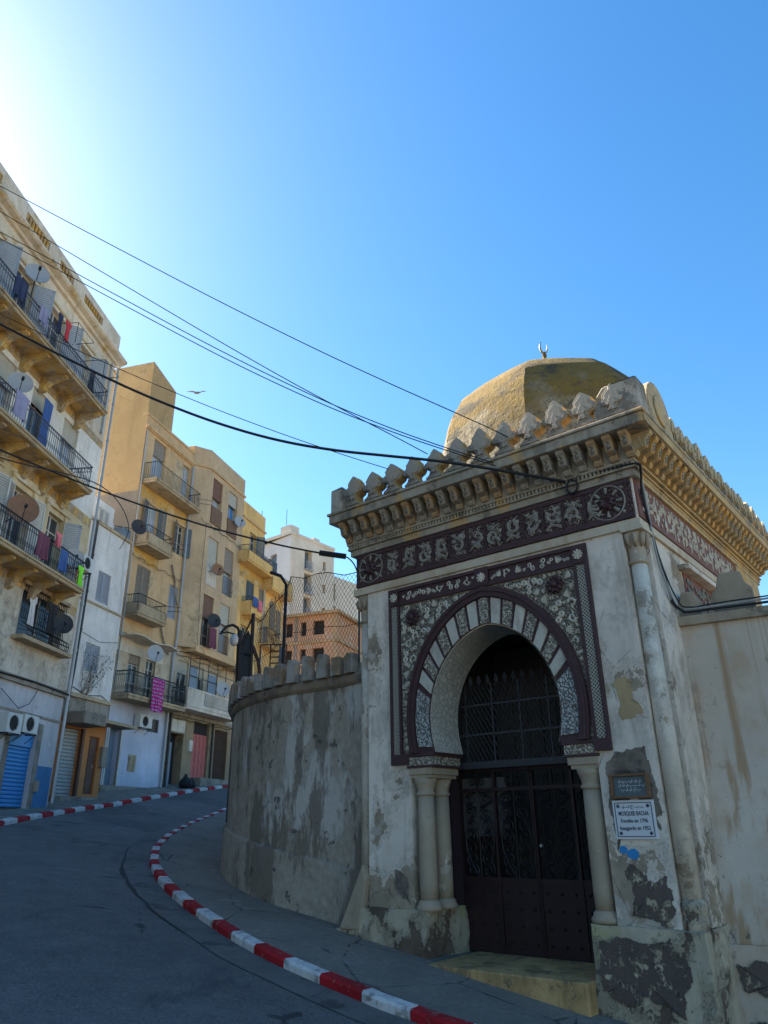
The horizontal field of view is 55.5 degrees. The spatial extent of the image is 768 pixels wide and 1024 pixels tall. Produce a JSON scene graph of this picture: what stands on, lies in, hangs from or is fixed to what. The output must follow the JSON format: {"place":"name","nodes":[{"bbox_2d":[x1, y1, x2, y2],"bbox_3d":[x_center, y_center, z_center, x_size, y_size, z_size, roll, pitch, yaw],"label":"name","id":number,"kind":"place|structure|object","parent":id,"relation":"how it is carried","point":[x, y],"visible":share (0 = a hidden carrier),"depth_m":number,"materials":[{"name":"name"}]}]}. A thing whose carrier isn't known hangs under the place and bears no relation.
{"place":"outdoors","nodes":[
{"label":"outdoors","id":0,"kind":"place"},
{"bbox_2d":[0,784,226,818],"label":"pavement","id":1,"kind":"structure","parent":0,"point":[111,796],"depth_m":26.52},
{"bbox_2d":[178,774,191,787],"bbox_3d":[-9.010,12.208,33.110,0.570,0.599,0.575,-7,-24,15],"label":"rubbish bag","id":2,"kind":"object","parent":1,"relation":"on","point":[185,781],"visible":1,"depth_m":32.92,"materials":[{"name":"black plastic"}]},
{"bbox_2d":[0,788,364,1023],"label":"road","id":3,"kind":"structure","parent":0,"point":[88,935],"depth_m":8.85,"materials":[{"name":"asphalt"}]},
{"bbox_2d":[123,805,417,1023],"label":"gutter","id":4,"kind":"object","parent":3,"relation":"on","point":[150,890],"visible":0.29,"depth_m":9.54,"materials":[{"name":"concrete"}]},
{"bbox_2d":[119,806,365,1023],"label":"gutter joint","id":5,"kind":"object","parent":4,"relation":"on","point":[122,871],"visible":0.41,"depth_m":12.29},
{"bbox_2d":[0,0,767,605],"label":"sky","id":6,"kind":"structure","parent":0,"point":[422,196],"materials":[{"name":"blue"}]},
{"bbox_2d":[159,810,628,1023],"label":"pavement","id":7,"kind":"structure","parent":0,"point":[190,859],"depth_m":9.65,"materials":[{"name":"concrete"}]},
{"bbox_2d":[219,624,242,822],"bbox_3d":[-3.551,5.074,16.463,0.659,5.223,0.212,5,-24,-14],"label":"street lamp","id":8,"kind":"object","parent":7,"relation":"on","point":[235,639],"visible":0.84,"depth_m":17.23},
{"bbox_2d":[220,652,361,924],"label":"curved wall","id":9,"kind":"structure","parent":7,"relation":"on","point":[291,839],"depth_m":12.58,"materials":[{"name":"concrete"}]},
{"bbox_2d":[239,613,261,679],"bbox_3d":[-2.966,3.526,16.259,0.672,2.551,0.223,-8,-24,16],"label":"iron frame","id":10,"kind":"object","parent":9,"relation":"on","point":[247,652],"visible":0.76,"depth_m":16.43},
{"bbox_2d":[259,644,286,672],"bbox_3d":[-2.385,3.607,15.532,0.590,1.615,0.056,-1,-23,0],"label":"rusty gate frame","id":11,"kind":"object","parent":9,"relation":"on","point":[274,656],"visible":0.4,"depth_m":15.74,"materials":[{"name":"metal"}]},
{"bbox_2d":[253,569,360,674],"bbox_3d":[-1.680,3.769,13.358,0.466,5.908,3.457,18,-30,-38],"label":"chain link fence","id":12,"kind":"object","parent":9,"relation":"on","point":[284,619],"visible":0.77,"depth_m":14.15,"materials":[{"name":"metal"}]},
{"bbox_2d":[327,341,767,1023],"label":"mosque","id":13,"kind":"structure","parent":7,"relation":"on","point":[527,691],"depth_m":10.52,"materials":[{"name":"white paint"}]},
{"bbox_2d":[0,449,356,571],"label":"overhead cable","id":14,"kind":"object","parent":13,"relation":"attached to","point":[165,512],"visible":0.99,"depth_m":13.02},
{"bbox_2d":[319,550,345,558],"bbox_3d":[-0.904,0.752,12.861,0.483,0.156,0.100,0,-23,-2],"label":"cable connector","id":15,"kind":"object","parent":14,"relation":"attached to","point":[332,554],"visible":1,"depth_m":12.82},
{"bbox_2d":[0,238,495,465],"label":"overhead cable","id":16,"kind":"object","parent":13,"relation":"attached to","point":[254,372],"visible":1,"depth_m":12.23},
{"bbox_2d":[0,186,507,436],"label":"overhead cable","id":17,"kind":"object","parent":13,"relation":"attached to","point":[263,323],"visible":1,"depth_m":12.52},
{"bbox_2d":[608,773,651,798],"bbox_3d":[2.969,3.308,8.815,0.485,0.275,0.069,-18,-29,35],"label":"framed sign","id":18,"kind":"object","parent":13,"relation":"attached to","point":[633,785],"visible":1,"depth_m":8.81,"materials":[{"name":"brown wood"}]},
{"bbox_2d":[612,799,658,838],"bbox_3d":[2.983,3.655,8.678,0.505,0.430,0.041,-18,-29,35],"label":"plaque","id":19,"kind":"object","parent":13,"relation":"attached to","point":[634,819],"depth_m":8.66,"materials":[{"name":"ceramic"}]},
{"bbox_2d":[564,462,767,612],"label":"overhead cable","id":20,"kind":"object","parent":13,"relation":"attached to","point":[672,600],"visible":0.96,"depth_m":9.96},
{"bbox_2d":[639,472,767,610],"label":"overhead cable","id":21,"kind":"object","parent":13,"relation":"attached to","point":[660,567],"visible":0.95,"depth_m":9.88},
{"bbox_2d":[640,490,767,607],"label":"overhead cable","id":22,"kind":"object","parent":13,"relation":"attached to","point":[709,603],"visible":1,"depth_m":9.90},
{"bbox_2d":[677,571,767,1023],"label":"boundary wall","id":23,"kind":"structure","parent":7,"relation":"on","point":[726,651],"depth_m":9.20,"materials":[{"name":"paint"}]},
{"bbox_3d":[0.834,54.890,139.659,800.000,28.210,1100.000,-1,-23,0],"label":"ground","id":24,"kind":"structure","parent":0,"visible":0},
{"bbox_2d":[0,162,126,808],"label":"apartment building","id":25,"kind":"structure","parent":24,"relation":"on","point":[34,661],"depth_m":22.37,"materials":[{"name":"beige paint"}]},
{"bbox_2d":[0,471,11,534],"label":"window","id":26,"kind":"structure","parent":25,"relation":"in","point":[2,474],"depth_m":20.52,"materials":[{"name":"grey wood"}]},
{"bbox_2d":[0,352,14,407],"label":"window","id":27,"kind":"structure","parent":25,"relation":"in","point":[6,368],"depth_m":21.22,"materials":[{"name":"beige glass"}]},
{"bbox_2d":[0,712,22,743],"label":"air conditioner","id":28,"kind":"object","parent":25,"relation":"attached to","point":[10,723],"visible":1,"depth_m":19.98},
{"bbox_2d":[0,240,22,295],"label":"window","id":29,"kind":"structure","parent":25,"relation":"in","point":[2,246],"depth_m":21.12,"materials":[{"name":"grey wood"}]},
{"bbox_2d":[1,372,33,392],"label":"satellite dish","id":30,"kind":"object","parent":25,"relation":"attached to","point":[22,382],"visible":0.97,"depth_m":20.82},
{"bbox_2d":[12,388,29,422],"bbox_3d":[-9.965,-2.910,20.037,0.145,0.752,0.700,-3,-23,4],"label":"laundry","id":31,"kind":"object","parent":25,"relation":"hanging from","point":[21,405],"visible":1,"depth_m":20.00,"materials":[{"name":"purple fabric"}]},
{"bbox_2d":[13,272,28,304],"bbox_3d":[-10.106,-6.194,20.300,0.134,0.700,0.600,-3,-23,4],"label":"laundry","id":32,"kind":"object","parent":25,"relation":"hanging from","point":[20,288],"visible":1,"depth_m":20.29,"materials":[{"name":"blue fabric"}]},
{"bbox_2d":[5,494,38,522],"bbox_3d":[-10.315,-0.101,20.594,0.915,0.913,0.659,-3,-23,4],"label":"satellite dish","id":33,"kind":"object","parent":25,"relation":"attached to","point":[25,507],"visible":0.91,"depth_m":20.66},
{"bbox_2d":[0,476,46,557],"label":"window","id":34,"kind":"structure","parent":25,"relation":"in","point":[15,492],"depth_m":21.64,"materials":[{"name":"grey glass"}]},
{"bbox_2d":[12,714,38,743],"bbox_3d":[-10.261,6.216,20.893,0.340,0.760,0.770,-3,-23,4],"label":"air conditioner","id":35,"kind":"object","parent":25,"relation":"attached to","point":[30,723],"visible":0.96,"depth_m":20.87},
{"bbox_2d":[26,597,37,626],"bbox_3d":[-10.439,2.938,21.631,0.136,0.947,0.382,-10,-25,20],"label":"laundry","id":36,"kind":"object","parent":25,"relation":"hanging from","point":[33,603],"visible":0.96,"depth_m":21.61,"materials":[{"name":"fabric"}]},
{"bbox_2d":[12,269,55,337],"bbox_3d":[-11.012,-6.134,22.283,0.461,2.430,1.530,-13,-26,26],"label":"window","id":37,"kind":"structure","parent":25,"relation":"in","point":[52,297],"depth_m":22.85,"materials":[{"name":"grey glass"}]},
{"bbox_2d":[26,388,44,438],"bbox_3d":[-10.896,-2.620,22.586,0.150,2.400,1.000,-3,-23,4],"label":"window","id":38,"kind":"structure","parent":25,"relation":"in","point":[38,401],"depth_m":22.85,"materials":[{"name":"grey glass"}]},
{"bbox_2d":[25,263,49,297],"bbox_3d":[-10.067,-6.731,21.108,0.536,1.224,0.539,-3,-23,4],"label":"satellite dish","id":39,"kind":"object","parent":25,"relation":"on","point":[37,273],"visible":1,"depth_m":21.23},
{"bbox_2d":[16,589,59,645],"bbox_3d":[-10.676,3.327,22.389,0.055,1.500,2.450,-3,-23,4],"label":"balcony railing","id":40,"kind":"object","parent":25,"relation":"in","point":[21,627],"depth_m":22.32,"materials":[{"name":"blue metal"}]},
{"bbox_2d":[33,531,49,560],"bbox_3d":[-9.784,0.992,20.924,0.151,0.739,0.600,-3,-23,4],"label":"laundry","id":41,"kind":"object","parent":25,"relation":"hanging from","point":[43,543],"visible":1,"depth_m":20.89,"materials":[{"name":"purple fabric"}]},
{"bbox_2d":[38,303,48,326],"bbox_3d":[-10.001,-5.773,21.420,0.144,0.599,0.400,-3,-23,4],"label":"laundry","id":42,"kind":"object","parent":25,"relation":"hanging from","point":[43,315],"visible":1,"depth_m":21.43,"materials":[{"name":"purple fabric"}]},
{"bbox_2d":[37,398,53,446],"bbox_3d":[-10.464,-2.653,22.539,0.139,1.748,0.500,-3,-23,4],"label":"curtain","id":43,"kind":"object","parent":25,"relation":"hanging from","point":[47,410],"visible":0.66,"depth_m":22.58,"materials":[{"name":"blue fabric"}]},
{"bbox_2d":[46,602,58,635],"bbox_3d":[-10.072,3.252,22.119,0.140,0.952,0.593,-3,-23,4],"label":"laundry","id":44,"kind":"object","parent":25,"relation":"hanging from","point":[53,608],"visible":1,"depth_m":22.06,"materials":[{"name":"black fabric"}]},
{"bbox_2d":[54,531,62,546],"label":"laundry","id":45,"kind":"object","parent":25,"relation":"hanging from","point":[57,542],"visible":1,"depth_m":21.66,"materials":[{"name":"pink fabric"}]},
{"bbox_2d":[45,614,72,633],"bbox_3d":[-9.995,3.422,22.354,0.825,0.638,0.486,-3,-23,4],"label":"satellite dish","id":46,"kind":"object","parent":25,"relation":"attached to","point":[63,623],"visible":1,"depth_m":22.38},
{"bbox_2d":[55,312,63,333],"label":"laundry","id":47,"kind":"object","parent":25,"relation":"hanging from","point":[60,320],"visible":1,"depth_m":22.53,"materials":[{"name":"blue fabric"}]},
{"bbox_2d":[41,515,81,580],"bbox_3d":[-10.584,1.275,23.304,0.461,2.270,1.530,-13,-26,26],"label":"window","id":48,"kind":"structure","parent":25,"relation":"in","point":[52,524],"depth_m":23.78,"materials":[{"name":"grey glass"}]},
{"bbox_2d":[57,548,67,573],"bbox_3d":[-9.665,1.488,22.011,0.139,0.702,0.400,-3,-23,4],"label":"laundry","id":49,"kind":"object","parent":25,"relation":"hanging from","point":[62,567],"visible":1,"depth_m":21.99,"materials":[{"name":"blue fabric"}]},
{"bbox_2d":[0,457,128,547],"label":"overhead cable","id":50,"kind":"object","parent":25,"relation":"attached to","point":[78,477],"visible":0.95,"depth_m":15.12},
{"bbox_2d":[47,312,83,372],"bbox_3d":[-10.843,-5.382,24.053,0.461,2.430,1.530,-13,-26,26],"label":"window","id":51,"kind":"structure","parent":25,"relation":"in","point":[54,319],"depth_m":24.49,"materials":[{"name":"grey glass"}]},
{"bbox_2d":[63,319,71,342],"bbox_3d":[-9.975,-5.678,22.986,0.145,0.746,0.346,-3,-23,4],"label":"laundry","id":52,"kind":"object","parent":25,"relation":"hanging from","point":[68,328],"visible":1,"depth_m":22.96,"materials":[{"name":"red fabric"}]},
{"bbox_2d":[58,420,76,465],"bbox_3d":[-10.726,-1.876,24.359,0.150,2.418,1.000,-3,-23,4],"label":"window","id":53,"kind":"structure","parent":25,"relation":"in","point":[69,433],"depth_m":24.68,"materials":[{"name":"beige glass"}]},
{"bbox_2d":[67,548,83,566],"bbox_3d":[-10.075,1.459,23.358,0.824,0.659,0.499,-3,-23,4],"label":"satellite dish","id":54,"kind":"object","parent":25,"relation":"attached to","point":[78,553],"visible":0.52,"depth_m":23.44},
{"bbox_2d":[76,565,83,586],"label":"laundry","id":55,"kind":"object","parent":25,"relation":"hanging from","point":[80,576],"visible":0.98,"depth_m":22.97,"materials":[{"name":"green fabric"}]},
{"bbox_2d":[75,554,93,579],"bbox_3d":[-10.134,1.877,24.618,0.340,0.760,0.700,-3,-23,4],"label":"air conditioner","id":56,"kind":"object","parent":25,"relation":"attached to","point":[88,564],"visible":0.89,"depth_m":24.65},
{"bbox_2d":[73,349,107,417],"bbox_3d":[-10.673,-4.630,25.822,0.461,2.430,1.530,-13,-26,26],"label":"window","id":57,"kind":"structure","parent":25,"relation":"in","point":[84,357],"depth_m":26.37,"materials":[{"name":"grey glass"}]},
{"bbox_2d":[87,369,95,392],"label":"laundry","id":58,"kind":"object","parent":25,"relation":"hanging from","point":[90,381],"visible":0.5,"depth_m":24.63,"materials":[{"name":"black fabric"}]},
{"bbox_2d":[0,314,387,468],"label":"overhead cable","id":59,"kind":"object","parent":25,"relation":"attached to","point":[192,399],"visible":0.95,"depth_m":13.15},
{"bbox_2d":[0,211,427,454],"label":"overhead cable","id":60,"kind":"object","parent":25,"relation":"attached to","point":[213,337],"visible":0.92,"depth_m":13.25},
{"bbox_2d":[0,232,493,462],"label":"overhead cable","id":61,"kind":"object","parent":25,"relation":"attached to","point":[252,366],"visible":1,"depth_m":12.29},
{"bbox_2d":[0,323,578,493],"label":"overhead cable","id":62,"kind":"object","parent":25,"relation":"attached to","point":[312,446],"visible":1,"depth_m":11.42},
{"bbox_2d":[48,496,137,800],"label":"narrow house","id":63,"kind":"structure","parent":24,"relation":"on","point":[84,755],"depth_m":27.18,"materials":[{"name":"paint"}]},
{"bbox_2d":[82,737,97,793],"bbox_3d":[-10.662,9.182,26.469,0.101,1.930,0.540,-6,-24,11],"label":"door","id":64,"kind":"structure","parent":63,"relation":"in","point":[93,741],"depth_m":26.47,"materials":[{"name":"wood"}]},
{"bbox_2d":[82,642,99,673],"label":"window","id":65,"kind":"structure","parent":63,"relation":"in","point":[91,650],"depth_m":27.12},
{"bbox_2d":[79,644,117,694],"bbox_3d":[-10.663,5.983,27.289,0.169,1.815,2.347,-6,-24,11],"label":"climbing plant","id":66,"kind":"object","parent":63,"relation":"attached to","point":[89,682],"visible":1,"depth_m":26.87,"materials":[{"name":"brown plant"}]},
{"bbox_2d":[95,571,110,605],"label":"window","id":67,"kind":"structure","parent":63,"relation":"in","point":[103,583],"depth_m":28.32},
{"bbox_2d":[97,507,109,524],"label":"window","id":68,"kind":"structure","parent":63,"relation":"in","point":[104,511],"depth_m":29.35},
{"bbox_2d":[114,519,146,533],"bbox_3d":[-10.548,0.565,30.425,1.252,0.701,0.535,5,-24,-14],"label":"satellite dish","id":69,"kind":"object","parent":63,"relation":"attached to","point":[138,526],"visible":1,"depth_m":30.57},
{"bbox_2d":[0,784,227,825],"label":"kerb","id":70,"kind":"structure","parent":24,"relation":"on","point":[18,819],"depth_m":24.10,"materials":[{"name":"red paint"}]},
{"bbox_2d":[95,362,241,791],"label":"apartment building","id":71,"kind":"structure","parent":24,"relation":"on","point":[150,462],"depth_m":34.06,"materials":[{"name":"beige paint"}]},
{"bbox_2d":[103,730,114,784],"bbox_3d":[-11.315,10.061,29.631,0.040,2.350,0.750,-7,-24,15],"label":"door","id":72,"kind":"structure","parent":71,"relation":"in","point":[111,738],"depth_m":29.87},
{"bbox_2d":[125,654,138,692],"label":"window","id":73,"kind":"structure","parent":71,"relation":"in","point":[133,660],"depth_m":31.71,"materials":[{"name":"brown glass"}]},
{"bbox_2d":[133,565,149,603],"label":"window","id":74,"kind":"structure","parent":71,"relation":"in","point":[142,575],"depth_m":33.11,"materials":[{"name":"grey wood"}]},
{"bbox_2d":[134,714,152,734],"bbox_3d":[-10.394,9.177,31.492,0.340,0.790,0.900,-7,-24,15],"label":"air conditioner","id":75,"kind":"object","parent":71,"relation":"attached to","point":[143,721],"visible":0.97,"depth_m":31.32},
{"bbox_2d":[142,660,152,697],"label":"window","id":76,"kind":"structure","parent":71,"relation":"in","point":[148,663],"depth_m":32.85,"materials":[{"name":"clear glass"}]},
{"bbox_2d":[146,720,157,732],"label":"window","id":77,"kind":"structure","parent":71,"relation":"in","point":[154,728],"depth_m":32.71,"materials":[{"name":"black glass"}]},
{"bbox_2d":[143,498,166,539],"bbox_3d":[-10.942,0.711,34.297,0.344,2.200,1.812,-7,-24,15],"label":"window","id":78,"kind":"structure","parent":71,"relation":"in","point":[151,514],"depth_m":34.75,"materials":[{"name":"grey glass"}]},
{"bbox_2d":[147,645,163,676],"bbox_3d":[-9.914,6.468,31.708,0.578,1.460,0.598,-7,-24,15],"label":"satellite dish","id":79,"kind":"object","parent":71,"relation":"attached to","point":[155,653],"visible":1,"depth_m":31.85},
{"bbox_2d":[150,677,164,712],"bbox_3d":[-9.784,7.932,31.540,0.152,1.419,1.000,-7,-24,15],"label":"rug","id":80,"kind":"object","parent":71,"relation":"hanging from","point":[158,686],"visible":1,"depth_m":31.52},
{"bbox_2d":[150,440,164,478],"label":"window","id":81,"kind":"structure","parent":71,"relation":"in","point":[159,450],"depth_m":35.79,"materials":[{"name":"grey glass"}]},
{"bbox_2d":[167,585,176,619],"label":"window","id":82,"kind":"structure","parent":71,"relation":"in","point":[171,600],"depth_m":35.30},
{"bbox_2d":[173,520,191,557],"bbox_3d":[-10.232,1.384,36.564,0.391,1.580,1.472,-7,-24,15],"label":"window","id":83,"kind":"structure","parent":71,"relation":"in","point":[178,530],"depth_m":36.83,"materials":[{"name":"grey glass"}]},
{"bbox_2d":[180,466,187,496],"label":"window","id":84,"kind":"structure","parent":71,"relation":"in","point":[185,471],"depth_m":38.07,"materials":[{"name":"grey glass"}]},
{"bbox_2d":[162,446,245,787],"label":"apartment building","id":85,"kind":"structure","parent":24,"relation":"on","point":[198,753],"depth_m":37.43,"materials":[{"name":"paint"}]},
{"bbox_2d":[166,742,171,785],"bbox_3d":[-9.922,11.516,33.410,0.040,1.900,0.400,-7,-24,15],"label":"door","id":86,"kind":"structure","parent":85,"relation":"in","point":[168,768],"depth_m":33.50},
{"bbox_2d":[175,660,187,703],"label":"window","id":87,"kind":"structure","parent":85,"relation":"in","point":[182,666],"depth_m":35.39,"materials":[{"name":"beige glass"}]},
{"bbox_2d":[193,665,202,689],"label":"window","id":88,"kind":"structure","parent":85,"relation":"in","point":[201,671],"depth_m":36.98,"materials":[{"name":"grey glass"}]},
{"bbox_2d":[190,734,206,777],"bbox_3d":[-9.158,12.014,35.944,0.101,2.010,1.460,-7,-24,15],"label":"door","id":89,"kind":"structure","parent":85,"relation":"in","point":[199,741],"depth_m":35.98,"materials":[{"name":"metal"}]},
{"bbox_2d":[200,594,212,646],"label":"window","id":90,"kind":"structure","parent":85,"relation":"in","point":[207,602],"depth_m":37.25,"materials":[{"name":"brown glass"}]},
{"bbox_2d":[206,537,216,568],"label":"window","id":91,"kind":"structure","parent":85,"relation":"in","point":[212,544],"depth_m":38.53,"materials":[{"name":"white glass"}]},
{"bbox_2d":[209,626,216,648],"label":"laundry","id":92,"kind":"object","parent":85,"relation":"hanging from","point":[212,638],"visible":1,"depth_m":36.71,"materials":[{"name":"pink fabric"}]},
{"bbox_2d":[207,613,220,627],"bbox_3d":[-8.604,5.533,37.049,0.599,0.765,0.822,-3,-23,5],"label":"satellite dish","id":93,"kind":"object","parent":85,"relation":"attached to","point":[214,620],"visible":0.99,"depth_m":36.98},
{"bbox_2d":[208,563,223,575],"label":"satellite dish","id":94,"kind":"object","parent":85,"relation":"attached to","point":[217,569],"visible":1,"depth_m":37.99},
{"bbox_2d":[212,479,221,508],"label":"window","id":95,"kind":"structure","parent":85,"relation":"in","point":[217,487],"depth_m":39.96,"materials":[{"name":"brown glass"}]},
{"bbox_2d":[216,681,229,695],"bbox_3d":[-8.093,8.910,36.828,0.578,0.786,0.598,-7,-24,15],"label":"satellite dish","id":96,"kind":"object","parent":85,"relation":"attached to","point":[223,689],"visible":1,"depth_m":36.87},
{"bbox_2d":[217,604,228,653],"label":"window","id":97,"kind":"structure","parent":85,"relation":"in","point":[224,610],"depth_m":38.88,"materials":[{"name":"beige glass"}]},
{"bbox_2d":[222,548,232,595],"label":"window","id":98,"kind":"structure","parent":85,"relation":"in","point":[228,555],"depth_m":40.11,"materials":[{"name":"brown glass"}]},
{"bbox_2d":[227,492,236,520],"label":"window","id":99,"kind":"structure","parent":85,"relation":"in","point":[232,499],"depth_m":41.60,"materials":[{"name":"beige glass"}]},
{"bbox_2d":[234,516,245,526],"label":"satellite dish","id":100,"kind":"object","parent":85,"relation":"attached to","point":[239,521],"visible":1,"depth_m":41.17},
{"bbox_2d":[223,500,292,676],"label":"apartment building","id":101,"kind":"structure","parent":24,"relation":"on","point":[259,581],"depth_m":43.02,"materials":[{"name":"yellow paint"}]},
{"bbox_2d":[245,580,253,599],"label":"window","id":102,"kind":"structure","parent":101,"relation":"in","point":[249,586],"depth_m":42.23,"materials":[{"name":"glass"}]},
{"bbox_2d":[253,596,257,608],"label":"laundry","id":103,"kind":"object","parent":101,"relation":"hanging from","point":[255,602],"visible":1,"depth_m":41.17,"materials":[{"name":"blue fabric"}]},
{"bbox_2d":[249,534,264,559],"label":"window","id":104,"kind":"structure","parent":101,"relation":"in","point":[260,543],"depth_m":43.77,"materials":[{"name":"grey glass"}]},
{"bbox_2d":[258,600,262,612],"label":"laundry","id":105,"kind":"object","parent":101,"relation":"hanging from","point":[260,609],"visible":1,"depth_m":41.70,"materials":[{"name":"pink fabric"}]},
{"bbox_2d":[259,588,265,612],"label":"window","id":106,"kind":"structure","parent":101,"relation":"in","point":[261,591],"depth_m":43.53,"materials":[{"name":"grey wood"}]},
{"bbox_2d":[261,625,267,642],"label":"window","id":107,"kind":"structure","parent":101,"relation":"in","point":[261,625],"depth_m":43.28,"materials":[{"name":"grey wood"}]},
{"bbox_2d":[269,601,275,629],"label":"window","id":108,"kind":"structure","parent":101,"relation":"in","point":[270,623],"depth_m":44.69,"materials":[{"name":"grey wood"}]},
{"bbox_2d":[275,610,280,636],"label":"window","id":109,"kind":"structure","parent":101,"relation":"in","point":[277,611],"depth_m":45.38,"materials":[{"name":"grey wood"}]},
{"bbox_2d":[149,807,474,1023],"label":"kerb","id":110,"kind":"structure","parent":24,"relation":"on","point":[382,1001],"depth_m":8.80,"materials":[{"name":"red paint"}]},
{"bbox_2d":[264,518,360,620],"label":"tower block","id":111,"kind":"structure","parent":24,"relation":"on","point":[290,562],"depth_m":95.02,"materials":[{"name":"white paint"}]},
{"bbox_2d":[282,609,361,673],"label":"brick building","id":112,"kind":"structure","parent":24,"relation":"on","point":[319,631],"depth_m":74.09,"materials":[{"name":"orange brick"}]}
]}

